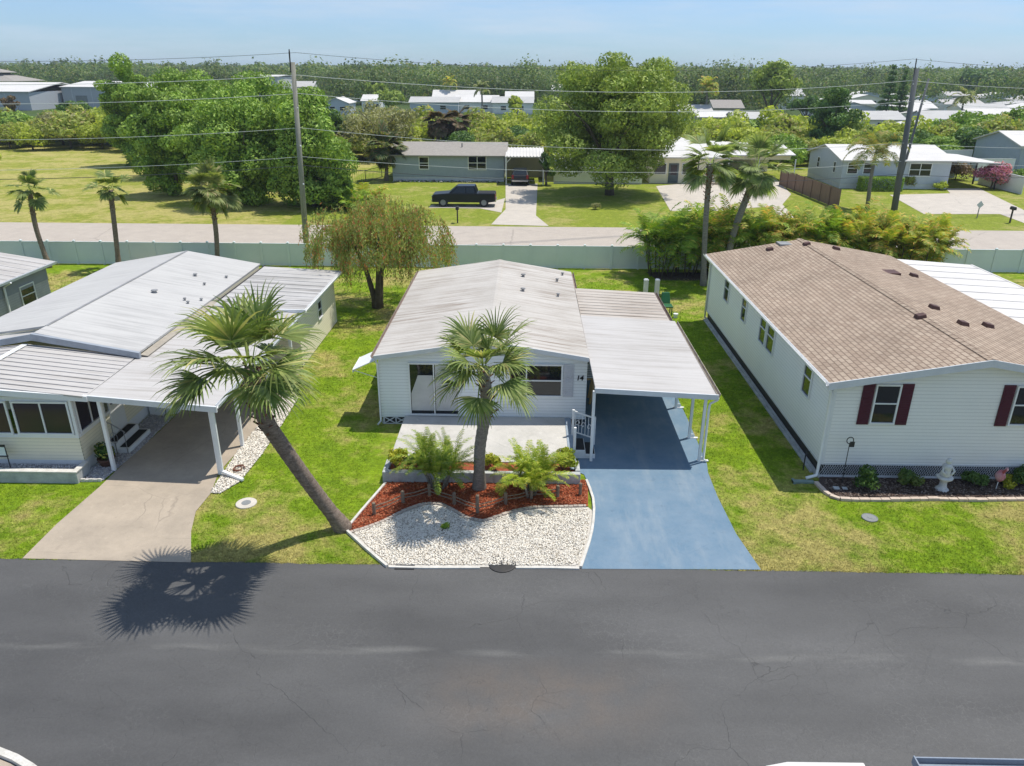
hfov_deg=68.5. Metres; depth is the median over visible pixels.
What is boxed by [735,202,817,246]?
areca palm
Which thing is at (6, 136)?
overgrown bush
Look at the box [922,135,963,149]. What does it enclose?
overgrown bush
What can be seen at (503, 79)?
forest
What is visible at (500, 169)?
power line
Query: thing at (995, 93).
mobile home
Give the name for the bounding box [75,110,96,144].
overgrown bush
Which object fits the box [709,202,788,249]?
areca palm
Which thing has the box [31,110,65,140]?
overgrown bush
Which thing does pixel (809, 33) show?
sky
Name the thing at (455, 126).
sabal palm
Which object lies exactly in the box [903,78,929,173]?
utility pole
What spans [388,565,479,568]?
road edge kerb
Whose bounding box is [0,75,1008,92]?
power line
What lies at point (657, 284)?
utility pedestal
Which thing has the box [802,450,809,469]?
garden hook
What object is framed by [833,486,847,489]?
stepping stone
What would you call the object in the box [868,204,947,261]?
areca palm
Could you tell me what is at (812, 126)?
overgrown bush
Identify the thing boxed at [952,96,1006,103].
mobile home
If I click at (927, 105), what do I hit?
mobile home
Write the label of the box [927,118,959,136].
overgrown bush
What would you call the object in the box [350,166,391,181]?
chain link fence
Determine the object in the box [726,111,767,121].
mobile home
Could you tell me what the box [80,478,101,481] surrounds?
painted kerb
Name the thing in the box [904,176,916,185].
shrub
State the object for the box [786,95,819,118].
broadleaf tree
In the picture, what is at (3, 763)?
tan driveway
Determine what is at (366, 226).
bottlebrush tree
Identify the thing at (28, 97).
warehouse
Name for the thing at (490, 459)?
croton shrub
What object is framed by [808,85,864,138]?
broadleaf tree
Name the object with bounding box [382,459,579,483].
planter wall
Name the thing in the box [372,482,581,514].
log post fence
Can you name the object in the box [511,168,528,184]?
parked car
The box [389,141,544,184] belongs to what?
house
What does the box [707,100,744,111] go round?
mobile home
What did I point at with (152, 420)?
white gravel
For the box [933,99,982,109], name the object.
mobile home
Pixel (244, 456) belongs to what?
gravel strip
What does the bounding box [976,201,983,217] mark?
yard sign
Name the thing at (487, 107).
power line
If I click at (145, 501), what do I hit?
concrete driveway
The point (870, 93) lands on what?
mobile home
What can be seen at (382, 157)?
sabal palm
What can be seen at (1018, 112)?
broadleaf tree
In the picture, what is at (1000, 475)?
garden flamingo
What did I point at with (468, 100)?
mobile home
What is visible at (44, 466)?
grey gravel
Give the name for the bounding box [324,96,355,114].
mobile home
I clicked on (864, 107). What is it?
mobile home
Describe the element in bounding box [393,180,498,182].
rock border
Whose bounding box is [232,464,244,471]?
garden hose
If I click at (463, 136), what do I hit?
overgrown bush
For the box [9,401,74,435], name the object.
sunroom window
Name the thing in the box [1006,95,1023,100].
mobile home
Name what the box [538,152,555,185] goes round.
broadleaf tree
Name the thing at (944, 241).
areca palm
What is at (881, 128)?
overgrown bush
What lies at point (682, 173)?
window
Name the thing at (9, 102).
broadleaf tree
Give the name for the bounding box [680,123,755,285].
sabal palm
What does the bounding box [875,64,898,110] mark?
norfolk pine
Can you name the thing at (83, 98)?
loading door
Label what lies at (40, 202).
sabal palm
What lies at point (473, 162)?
window
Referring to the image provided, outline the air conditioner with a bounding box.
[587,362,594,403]
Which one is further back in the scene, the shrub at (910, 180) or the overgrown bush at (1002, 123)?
the overgrown bush at (1002, 123)
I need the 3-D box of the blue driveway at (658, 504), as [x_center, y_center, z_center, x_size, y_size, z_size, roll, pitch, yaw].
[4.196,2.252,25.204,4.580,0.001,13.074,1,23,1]
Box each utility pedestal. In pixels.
[643,278,648,291]
[654,278,659,294]
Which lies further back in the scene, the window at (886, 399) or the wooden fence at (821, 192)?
the wooden fence at (821, 192)
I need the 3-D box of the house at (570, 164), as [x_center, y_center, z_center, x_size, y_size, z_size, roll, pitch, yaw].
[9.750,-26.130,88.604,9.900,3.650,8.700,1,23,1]
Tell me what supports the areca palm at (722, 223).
on the lawn at (378, 443)
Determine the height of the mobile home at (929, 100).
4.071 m
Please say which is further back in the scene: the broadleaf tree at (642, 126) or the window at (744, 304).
the broadleaf tree at (642, 126)
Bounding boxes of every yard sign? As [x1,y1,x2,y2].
[0,445,10,467]
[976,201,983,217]
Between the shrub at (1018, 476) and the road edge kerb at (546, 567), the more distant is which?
the shrub at (1018, 476)
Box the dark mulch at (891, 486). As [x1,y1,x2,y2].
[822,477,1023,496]
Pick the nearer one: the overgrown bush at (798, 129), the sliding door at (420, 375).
the sliding door at (420, 375)
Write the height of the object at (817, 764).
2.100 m
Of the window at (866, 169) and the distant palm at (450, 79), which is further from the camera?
the distant palm at (450, 79)
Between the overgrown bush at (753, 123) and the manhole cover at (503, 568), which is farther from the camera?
the overgrown bush at (753, 123)
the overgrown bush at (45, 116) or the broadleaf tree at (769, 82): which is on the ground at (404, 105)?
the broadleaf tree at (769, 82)
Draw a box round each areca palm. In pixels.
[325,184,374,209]
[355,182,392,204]
[387,426,487,495]
[488,438,577,500]
[616,202,710,277]
[637,202,738,276]
[677,193,760,272]
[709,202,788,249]
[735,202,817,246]
[765,203,849,246]
[786,201,869,251]
[815,197,894,253]
[849,210,920,259]
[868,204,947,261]
[894,212,970,262]
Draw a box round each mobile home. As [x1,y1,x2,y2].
[297,81,319,92]
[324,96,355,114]
[360,94,384,111]
[409,97,460,113]
[432,90,480,96]
[455,95,498,112]
[491,96,533,113]
[505,91,533,96]
[676,104,712,119]
[690,111,728,125]
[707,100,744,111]
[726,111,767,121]
[774,89,804,109]
[848,111,905,126]
[849,100,875,106]
[850,91,881,97]
[850,94,884,106]
[850,102,875,110]
[878,102,938,110]
[887,107,933,117]
[893,95,942,101]
[912,110,980,120]
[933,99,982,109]
[936,91,975,98]
[946,103,1009,110]
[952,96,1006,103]
[956,108,1015,115]
[977,92,1018,98]
[991,100,1023,104]
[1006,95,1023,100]
[1006,103,1023,108]
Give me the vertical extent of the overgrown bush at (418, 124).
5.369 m
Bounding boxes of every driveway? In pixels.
[0,760,13,765]
[23,368,302,561]
[492,184,547,225]
[574,380,760,569]
[656,176,792,217]
[891,188,1023,222]
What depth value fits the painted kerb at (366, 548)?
20.36 m
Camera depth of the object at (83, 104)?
131.63 m
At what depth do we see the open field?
74.17 m
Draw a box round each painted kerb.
[0,747,36,765]
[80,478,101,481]
[346,482,387,567]
[579,479,594,567]
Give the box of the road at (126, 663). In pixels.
[0,558,1023,765]
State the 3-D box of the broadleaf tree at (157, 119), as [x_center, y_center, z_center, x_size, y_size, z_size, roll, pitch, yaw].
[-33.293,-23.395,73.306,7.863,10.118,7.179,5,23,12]
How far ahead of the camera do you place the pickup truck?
68.90 m
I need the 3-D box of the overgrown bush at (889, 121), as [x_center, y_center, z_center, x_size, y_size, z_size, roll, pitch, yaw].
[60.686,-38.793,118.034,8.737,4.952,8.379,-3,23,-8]
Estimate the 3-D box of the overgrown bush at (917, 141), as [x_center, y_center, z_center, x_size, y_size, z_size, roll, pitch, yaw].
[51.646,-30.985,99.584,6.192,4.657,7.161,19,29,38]
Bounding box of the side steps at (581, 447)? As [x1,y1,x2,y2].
[571,409,595,458]
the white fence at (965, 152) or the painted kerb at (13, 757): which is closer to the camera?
the painted kerb at (13, 757)
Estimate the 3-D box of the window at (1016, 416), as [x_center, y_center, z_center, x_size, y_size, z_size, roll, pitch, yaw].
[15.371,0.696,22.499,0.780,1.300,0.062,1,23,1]
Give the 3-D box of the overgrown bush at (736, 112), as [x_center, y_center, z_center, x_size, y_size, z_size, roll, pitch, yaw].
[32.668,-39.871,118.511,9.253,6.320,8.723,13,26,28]
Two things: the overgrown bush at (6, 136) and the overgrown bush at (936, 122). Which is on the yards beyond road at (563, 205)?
the overgrown bush at (936, 122)
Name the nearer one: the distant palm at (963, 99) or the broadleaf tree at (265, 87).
the broadleaf tree at (265, 87)
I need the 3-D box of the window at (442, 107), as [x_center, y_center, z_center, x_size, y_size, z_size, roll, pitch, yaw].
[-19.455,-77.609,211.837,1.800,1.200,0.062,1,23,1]
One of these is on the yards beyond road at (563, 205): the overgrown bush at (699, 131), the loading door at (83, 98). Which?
the overgrown bush at (699, 131)
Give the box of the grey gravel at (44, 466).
[0,463,78,468]
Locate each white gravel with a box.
[85,414,173,479]
[211,391,296,492]
[353,505,589,565]
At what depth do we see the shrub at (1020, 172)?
85.97 m
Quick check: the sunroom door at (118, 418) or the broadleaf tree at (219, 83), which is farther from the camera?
the broadleaf tree at (219, 83)
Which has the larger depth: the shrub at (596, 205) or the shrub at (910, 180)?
the shrub at (910, 180)
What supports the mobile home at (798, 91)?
on the ground at (404, 105)
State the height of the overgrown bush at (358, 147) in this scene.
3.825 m
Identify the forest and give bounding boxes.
[0,53,1023,109]
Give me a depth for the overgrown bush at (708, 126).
111.33 m
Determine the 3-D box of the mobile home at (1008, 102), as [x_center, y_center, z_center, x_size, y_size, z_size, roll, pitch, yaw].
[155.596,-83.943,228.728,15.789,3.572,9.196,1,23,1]
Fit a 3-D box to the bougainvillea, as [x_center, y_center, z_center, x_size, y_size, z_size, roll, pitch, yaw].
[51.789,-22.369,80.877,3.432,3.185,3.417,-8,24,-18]
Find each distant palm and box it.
[442,75,457,89]
[473,80,490,112]
[695,76,718,104]
[950,86,975,110]
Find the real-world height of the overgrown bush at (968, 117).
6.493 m
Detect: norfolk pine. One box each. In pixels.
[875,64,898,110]
[894,69,909,111]
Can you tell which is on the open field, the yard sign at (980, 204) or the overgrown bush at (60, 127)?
the overgrown bush at (60, 127)
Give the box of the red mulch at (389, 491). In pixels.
[352,479,587,529]
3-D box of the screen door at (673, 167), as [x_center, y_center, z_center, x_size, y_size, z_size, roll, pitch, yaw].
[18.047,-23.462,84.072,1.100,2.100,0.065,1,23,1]
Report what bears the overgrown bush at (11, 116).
on the open field
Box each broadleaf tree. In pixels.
[0,95,20,111]
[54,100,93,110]
[92,52,146,166]
[115,88,203,195]
[142,66,214,154]
[169,79,280,205]
[197,76,230,97]
[225,70,291,138]
[254,86,359,207]
[316,167,353,207]
[328,108,364,135]
[337,99,419,141]
[364,82,388,93]
[377,90,404,109]
[507,95,523,114]
[531,51,700,195]
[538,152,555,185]
[750,58,802,109]
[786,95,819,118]
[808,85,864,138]
[846,121,881,141]
[959,68,1008,92]
[967,118,992,129]
[1000,105,1023,120]
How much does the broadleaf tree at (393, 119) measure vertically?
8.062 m
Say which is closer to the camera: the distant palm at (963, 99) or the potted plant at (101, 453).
the potted plant at (101, 453)
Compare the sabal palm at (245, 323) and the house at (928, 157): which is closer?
the sabal palm at (245, 323)
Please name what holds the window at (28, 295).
in the manufactured home at (23, 280)
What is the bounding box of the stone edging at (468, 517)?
[350,502,585,532]
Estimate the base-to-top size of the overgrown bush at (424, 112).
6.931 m
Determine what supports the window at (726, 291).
in the manufactured home at (891, 366)
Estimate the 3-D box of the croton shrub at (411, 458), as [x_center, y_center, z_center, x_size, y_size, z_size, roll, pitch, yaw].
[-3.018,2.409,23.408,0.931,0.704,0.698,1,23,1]
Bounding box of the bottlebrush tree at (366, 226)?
[298,191,457,308]
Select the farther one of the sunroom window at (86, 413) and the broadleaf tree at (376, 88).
the broadleaf tree at (376, 88)
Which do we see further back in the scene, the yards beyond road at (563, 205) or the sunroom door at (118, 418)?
the yards beyond road at (563, 205)
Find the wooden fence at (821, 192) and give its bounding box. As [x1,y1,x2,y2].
[779,169,841,207]
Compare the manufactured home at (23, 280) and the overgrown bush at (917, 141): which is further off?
the overgrown bush at (917, 141)
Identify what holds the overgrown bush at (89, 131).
on the open field
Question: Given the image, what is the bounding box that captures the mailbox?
[1009,206,1016,222]
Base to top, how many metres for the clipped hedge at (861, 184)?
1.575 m
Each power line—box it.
[0,52,1023,70]
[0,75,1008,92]
[0,165,1001,183]
[24,128,1000,150]
[29,156,1023,172]
[36,93,1005,111]
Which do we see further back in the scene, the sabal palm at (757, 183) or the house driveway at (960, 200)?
the house driveway at (960, 200)
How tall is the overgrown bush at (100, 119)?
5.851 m
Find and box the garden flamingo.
[995,467,1008,488]
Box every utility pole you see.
[289,49,308,242]
[891,58,918,218]
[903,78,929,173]
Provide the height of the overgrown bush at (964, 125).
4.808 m
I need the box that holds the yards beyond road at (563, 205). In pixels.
[280,158,1023,230]
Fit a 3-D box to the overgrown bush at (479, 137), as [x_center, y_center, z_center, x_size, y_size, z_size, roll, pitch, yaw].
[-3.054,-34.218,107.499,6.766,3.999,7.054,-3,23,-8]
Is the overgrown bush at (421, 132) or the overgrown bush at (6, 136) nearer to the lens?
the overgrown bush at (421, 132)
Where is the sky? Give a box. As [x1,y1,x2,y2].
[0,0,1023,68]
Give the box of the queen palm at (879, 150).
[843,128,909,209]
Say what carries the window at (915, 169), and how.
in the house at (928, 157)
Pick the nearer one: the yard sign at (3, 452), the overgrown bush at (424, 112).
the yard sign at (3, 452)
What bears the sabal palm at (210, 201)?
on the lawn at (378, 443)
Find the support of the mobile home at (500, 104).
on the ground at (404, 105)
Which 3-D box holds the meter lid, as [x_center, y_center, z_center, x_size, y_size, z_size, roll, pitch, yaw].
[-2.744,4.718,19.234,0.500,0.030,0.180,1,23,1]
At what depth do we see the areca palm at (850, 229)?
44.99 m
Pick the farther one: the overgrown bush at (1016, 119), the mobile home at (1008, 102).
the mobile home at (1008, 102)
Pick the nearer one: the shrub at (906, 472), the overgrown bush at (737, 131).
the shrub at (906, 472)
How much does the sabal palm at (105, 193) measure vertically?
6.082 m
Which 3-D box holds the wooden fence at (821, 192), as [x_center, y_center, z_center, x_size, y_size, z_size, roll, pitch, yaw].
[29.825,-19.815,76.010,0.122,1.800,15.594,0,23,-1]
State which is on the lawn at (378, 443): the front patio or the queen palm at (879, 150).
the front patio
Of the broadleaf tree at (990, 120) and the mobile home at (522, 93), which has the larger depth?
the mobile home at (522, 93)
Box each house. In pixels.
[0,69,43,81]
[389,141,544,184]
[554,145,612,167]
[645,137,796,182]
[807,144,1003,189]
[970,131,1023,173]
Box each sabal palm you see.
[4,168,60,267]
[82,169,131,262]
[150,280,351,533]
[179,155,243,255]
[363,118,406,180]
[421,111,456,141]
[429,303,537,490]
[438,105,471,135]
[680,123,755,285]
[716,133,796,250]
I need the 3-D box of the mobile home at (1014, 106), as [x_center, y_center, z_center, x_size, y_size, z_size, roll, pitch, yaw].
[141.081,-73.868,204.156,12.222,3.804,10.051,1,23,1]
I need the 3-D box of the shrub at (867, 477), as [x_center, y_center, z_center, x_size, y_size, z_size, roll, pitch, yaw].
[10.828,2.910,22.764,0.968,0.960,0.794,-18,29,-36]
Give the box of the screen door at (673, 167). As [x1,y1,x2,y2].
[668,163,678,182]
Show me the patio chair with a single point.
(665, 297)
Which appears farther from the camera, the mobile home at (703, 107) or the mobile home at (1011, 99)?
the mobile home at (1011, 99)
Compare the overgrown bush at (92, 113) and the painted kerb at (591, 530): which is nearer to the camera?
the painted kerb at (591, 530)
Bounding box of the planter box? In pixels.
[0,461,90,483]
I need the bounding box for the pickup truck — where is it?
[431,184,496,206]
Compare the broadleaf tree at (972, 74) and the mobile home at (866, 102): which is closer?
the mobile home at (866, 102)
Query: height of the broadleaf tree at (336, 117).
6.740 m
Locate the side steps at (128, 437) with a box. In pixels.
[106,422,150,453]
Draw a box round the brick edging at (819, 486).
[814,481,1023,501]
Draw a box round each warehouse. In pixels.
[0,82,67,109]
[59,81,193,107]
[238,75,292,96]
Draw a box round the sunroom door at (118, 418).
[107,403,126,433]
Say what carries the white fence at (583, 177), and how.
on the yards beyond road at (563, 205)
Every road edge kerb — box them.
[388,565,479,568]
[516,566,578,569]
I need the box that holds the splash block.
[791,478,813,483]
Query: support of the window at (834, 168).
in the house at (928, 157)
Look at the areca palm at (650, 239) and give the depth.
45.13 m
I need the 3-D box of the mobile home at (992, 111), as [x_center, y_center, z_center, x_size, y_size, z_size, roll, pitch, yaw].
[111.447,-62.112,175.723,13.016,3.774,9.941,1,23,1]
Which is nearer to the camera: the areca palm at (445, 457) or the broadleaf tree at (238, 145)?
the areca palm at (445, 457)
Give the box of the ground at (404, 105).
[2,92,935,120]
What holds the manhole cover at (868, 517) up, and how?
on the lawn at (378, 443)
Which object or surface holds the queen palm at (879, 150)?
on the yards beyond road at (563, 205)
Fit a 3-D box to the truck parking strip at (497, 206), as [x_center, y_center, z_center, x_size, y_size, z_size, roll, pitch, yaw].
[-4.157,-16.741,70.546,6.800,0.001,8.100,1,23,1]
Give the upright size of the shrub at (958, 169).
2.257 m
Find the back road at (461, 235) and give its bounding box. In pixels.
[0,222,1023,249]
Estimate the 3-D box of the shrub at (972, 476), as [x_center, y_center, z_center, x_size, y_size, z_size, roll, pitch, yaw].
[14.119,2.961,23.145,0.587,0.603,0.513,20,30,39]
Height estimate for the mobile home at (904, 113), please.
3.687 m
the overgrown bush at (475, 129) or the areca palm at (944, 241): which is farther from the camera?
the overgrown bush at (475, 129)
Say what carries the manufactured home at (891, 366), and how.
on the lawn at (378, 443)
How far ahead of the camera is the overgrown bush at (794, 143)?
97.48 m
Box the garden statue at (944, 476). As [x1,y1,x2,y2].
[934,458,955,492]
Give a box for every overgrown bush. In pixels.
[0,106,13,112]
[0,110,34,126]
[0,122,18,148]
[3,118,43,145]
[8,122,55,149]
[30,110,77,144]
[30,110,89,148]
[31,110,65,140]
[65,103,93,114]
[69,107,101,116]
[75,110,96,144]
[75,120,105,148]
[90,106,105,120]
[94,112,112,141]
[348,133,377,160]
[369,135,404,148]
[398,120,435,140]
[401,134,440,141]
[405,116,434,128]
[410,105,439,123]
[439,130,475,141]
[462,107,499,130]
[467,126,492,134]
[471,128,497,141]
[479,109,530,132]
[482,128,515,147]
[504,125,528,137]
[512,131,552,155]
[519,126,547,139]
[525,116,545,131]
[683,125,722,140]
[685,118,718,130]
[694,109,749,126]
[709,116,761,141]
[739,119,768,129]
[751,126,785,140]
[756,105,810,127]
[759,124,792,134]
[765,112,811,137]
[768,133,808,163]
[786,134,814,143]
[800,138,822,159]
[806,119,817,130]
[816,127,861,143]
[818,109,870,127]
[873,124,917,138]
[874,119,897,126]
[882,115,935,134]
[885,131,924,144]
[910,128,942,139]
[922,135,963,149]
[926,118,960,127]
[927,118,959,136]
[947,126,990,156]
[949,110,997,127]
[956,124,975,129]
[961,112,1019,132]
[1009,117,1023,125]
[1011,119,1023,130]
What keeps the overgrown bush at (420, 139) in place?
on the yards beyond road at (563, 205)
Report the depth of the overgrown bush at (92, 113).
123.51 m
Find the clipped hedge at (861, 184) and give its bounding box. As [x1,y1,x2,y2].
[856,176,904,191]
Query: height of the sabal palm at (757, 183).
8.845 m
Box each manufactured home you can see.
[0,251,342,480]
[0,252,56,316]
[352,259,720,461]
[703,238,1023,478]
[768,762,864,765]
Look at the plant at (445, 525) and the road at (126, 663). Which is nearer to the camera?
the road at (126, 663)
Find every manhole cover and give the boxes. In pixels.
[236,497,256,508]
[488,556,515,572]
[861,513,877,521]
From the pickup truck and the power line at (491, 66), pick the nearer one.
the power line at (491, 66)
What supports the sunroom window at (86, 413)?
in the manufactured home at (84, 351)
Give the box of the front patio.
[393,416,575,469]
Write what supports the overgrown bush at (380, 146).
on the yards beyond road at (563, 205)
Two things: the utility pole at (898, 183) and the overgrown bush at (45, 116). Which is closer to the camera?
the utility pole at (898, 183)
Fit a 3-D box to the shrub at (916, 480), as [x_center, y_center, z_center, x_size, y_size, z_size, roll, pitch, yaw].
[12.143,3.011,22.986,0.794,0.610,0.731,1,23,1]
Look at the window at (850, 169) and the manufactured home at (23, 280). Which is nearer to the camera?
the manufactured home at (23, 280)
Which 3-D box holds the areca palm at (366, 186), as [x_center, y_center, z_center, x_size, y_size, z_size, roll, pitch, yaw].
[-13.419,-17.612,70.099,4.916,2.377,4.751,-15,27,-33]
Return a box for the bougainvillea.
[973,161,1012,188]
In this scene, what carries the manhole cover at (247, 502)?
on the lawn at (378, 443)
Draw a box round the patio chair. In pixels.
[661,292,672,315]
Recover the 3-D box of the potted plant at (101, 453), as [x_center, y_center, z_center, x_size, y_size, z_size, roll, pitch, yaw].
[-12.950,2.270,23.926,0.658,0.833,0.640,1,23,1]
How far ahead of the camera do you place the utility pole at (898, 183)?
62.23 m
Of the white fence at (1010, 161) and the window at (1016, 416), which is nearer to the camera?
the window at (1016, 416)
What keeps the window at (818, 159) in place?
in the house at (928, 157)
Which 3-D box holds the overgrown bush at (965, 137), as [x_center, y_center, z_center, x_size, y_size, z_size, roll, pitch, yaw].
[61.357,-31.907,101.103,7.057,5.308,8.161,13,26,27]
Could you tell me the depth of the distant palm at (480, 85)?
199.89 m
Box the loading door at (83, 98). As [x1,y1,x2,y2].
[76,96,88,104]
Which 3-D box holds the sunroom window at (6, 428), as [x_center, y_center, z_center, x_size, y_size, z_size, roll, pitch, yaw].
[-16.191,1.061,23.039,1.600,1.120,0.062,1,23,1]
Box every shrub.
[388,447,408,467]
[401,455,420,465]
[485,452,502,468]
[556,446,578,469]
[591,203,601,208]
[852,464,881,489]
[897,472,924,486]
[900,467,914,481]
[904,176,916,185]
[933,180,948,189]
[950,162,973,179]
[960,470,981,485]
[975,474,990,485]
[1001,473,1016,489]
[1011,464,1023,484]
[1012,168,1023,175]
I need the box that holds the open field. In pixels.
[0,140,375,224]
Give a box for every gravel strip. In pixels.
[210,398,293,492]
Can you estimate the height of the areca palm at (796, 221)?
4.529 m
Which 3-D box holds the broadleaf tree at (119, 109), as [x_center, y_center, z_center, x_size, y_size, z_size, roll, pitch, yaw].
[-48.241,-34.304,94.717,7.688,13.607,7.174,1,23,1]
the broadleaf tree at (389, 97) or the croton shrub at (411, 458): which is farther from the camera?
the broadleaf tree at (389, 97)
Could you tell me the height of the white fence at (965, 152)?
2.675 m
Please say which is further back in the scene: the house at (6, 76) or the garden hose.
the house at (6, 76)
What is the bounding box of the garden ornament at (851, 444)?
[842,437,854,480]
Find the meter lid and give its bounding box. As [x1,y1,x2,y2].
[394,565,414,569]
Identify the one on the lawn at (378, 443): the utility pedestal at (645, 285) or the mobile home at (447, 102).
the utility pedestal at (645, 285)
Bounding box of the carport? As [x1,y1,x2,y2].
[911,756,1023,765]
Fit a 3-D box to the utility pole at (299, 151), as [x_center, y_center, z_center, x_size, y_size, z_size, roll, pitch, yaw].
[-13.971,-14.790,49.400,0.654,13.062,0.378,1,23,1]
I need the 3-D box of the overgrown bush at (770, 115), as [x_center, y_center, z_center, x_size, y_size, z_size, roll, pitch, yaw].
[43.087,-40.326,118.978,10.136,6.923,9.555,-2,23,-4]
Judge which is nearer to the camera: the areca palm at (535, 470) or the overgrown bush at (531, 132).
the areca palm at (535, 470)
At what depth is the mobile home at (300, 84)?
324.76 m
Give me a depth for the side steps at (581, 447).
25.09 m
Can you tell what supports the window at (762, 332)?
in the manufactured home at (891, 366)
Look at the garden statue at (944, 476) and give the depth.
22.59 m
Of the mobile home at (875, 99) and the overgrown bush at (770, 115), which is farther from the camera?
the mobile home at (875, 99)
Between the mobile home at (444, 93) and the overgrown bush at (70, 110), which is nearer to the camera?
the overgrown bush at (70, 110)
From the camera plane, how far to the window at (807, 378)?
24.53 m
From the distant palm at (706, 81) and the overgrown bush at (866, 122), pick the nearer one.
the overgrown bush at (866, 122)
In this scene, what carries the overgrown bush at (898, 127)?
on the yards beyond road at (563, 205)
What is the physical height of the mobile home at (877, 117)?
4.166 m
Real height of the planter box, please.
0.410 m
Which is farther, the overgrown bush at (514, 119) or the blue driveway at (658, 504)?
the overgrown bush at (514, 119)
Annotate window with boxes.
[0,401,13,434]
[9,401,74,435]
[19,281,37,305]
[72,401,105,432]
[316,298,322,319]
[418,156,428,169]
[440,105,445,109]
[468,157,486,169]
[508,364,562,396]
[654,163,666,173]
[681,163,688,174]
[722,279,729,303]
[739,297,747,323]
[757,317,767,346]
[764,325,775,356]
[800,364,813,399]
[816,156,820,166]
[832,161,836,172]
[846,162,859,173]
[862,162,871,173]
[868,384,902,424]
[908,163,932,176]
[1007,386,1023,425]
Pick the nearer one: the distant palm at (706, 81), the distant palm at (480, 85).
the distant palm at (706, 81)
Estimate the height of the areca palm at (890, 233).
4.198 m
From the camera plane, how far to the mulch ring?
46.40 m
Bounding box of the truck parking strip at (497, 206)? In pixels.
[429,198,504,211]
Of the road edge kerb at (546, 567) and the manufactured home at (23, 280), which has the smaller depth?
the road edge kerb at (546, 567)
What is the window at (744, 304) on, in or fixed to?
in the manufactured home at (891, 366)
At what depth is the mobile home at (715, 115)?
156.36 m
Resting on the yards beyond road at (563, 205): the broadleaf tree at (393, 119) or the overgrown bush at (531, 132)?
the overgrown bush at (531, 132)
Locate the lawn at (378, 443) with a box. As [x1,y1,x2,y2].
[0,263,1023,574]
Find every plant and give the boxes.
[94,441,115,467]
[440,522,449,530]
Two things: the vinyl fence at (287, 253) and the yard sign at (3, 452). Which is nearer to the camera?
the yard sign at (3, 452)
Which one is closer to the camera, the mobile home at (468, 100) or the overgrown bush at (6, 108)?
the overgrown bush at (6, 108)
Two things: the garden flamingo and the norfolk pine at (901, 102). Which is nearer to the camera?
the garden flamingo
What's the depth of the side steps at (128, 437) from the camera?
25.23 m
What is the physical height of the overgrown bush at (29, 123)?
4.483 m
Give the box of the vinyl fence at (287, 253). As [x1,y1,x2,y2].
[0,239,1023,272]
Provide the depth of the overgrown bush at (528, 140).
98.46 m
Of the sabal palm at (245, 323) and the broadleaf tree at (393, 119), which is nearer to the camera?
the sabal palm at (245, 323)
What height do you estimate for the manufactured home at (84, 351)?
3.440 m
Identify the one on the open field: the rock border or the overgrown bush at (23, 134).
the overgrown bush at (23, 134)
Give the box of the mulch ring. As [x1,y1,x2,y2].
[647,272,707,280]
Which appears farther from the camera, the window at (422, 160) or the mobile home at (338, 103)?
the mobile home at (338, 103)
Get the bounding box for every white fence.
[553,167,641,183]
[943,150,972,166]
[974,159,1015,180]
[977,169,1023,193]
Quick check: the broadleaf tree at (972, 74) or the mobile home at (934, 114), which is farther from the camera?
the broadleaf tree at (972, 74)
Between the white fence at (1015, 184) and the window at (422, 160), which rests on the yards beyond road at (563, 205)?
the white fence at (1015, 184)
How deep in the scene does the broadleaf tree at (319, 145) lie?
65.24 m
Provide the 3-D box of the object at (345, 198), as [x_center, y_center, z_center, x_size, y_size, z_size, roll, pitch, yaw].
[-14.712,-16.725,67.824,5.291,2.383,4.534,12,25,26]
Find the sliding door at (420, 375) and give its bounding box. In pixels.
[408,362,459,415]
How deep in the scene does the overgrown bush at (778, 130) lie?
107.83 m
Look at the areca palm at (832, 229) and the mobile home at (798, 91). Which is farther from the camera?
the mobile home at (798, 91)
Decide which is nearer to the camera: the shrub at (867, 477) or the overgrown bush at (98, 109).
the shrub at (867, 477)
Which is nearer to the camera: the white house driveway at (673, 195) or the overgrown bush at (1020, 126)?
the white house driveway at (673, 195)
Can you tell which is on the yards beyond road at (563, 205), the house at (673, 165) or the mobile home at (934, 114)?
the house at (673, 165)

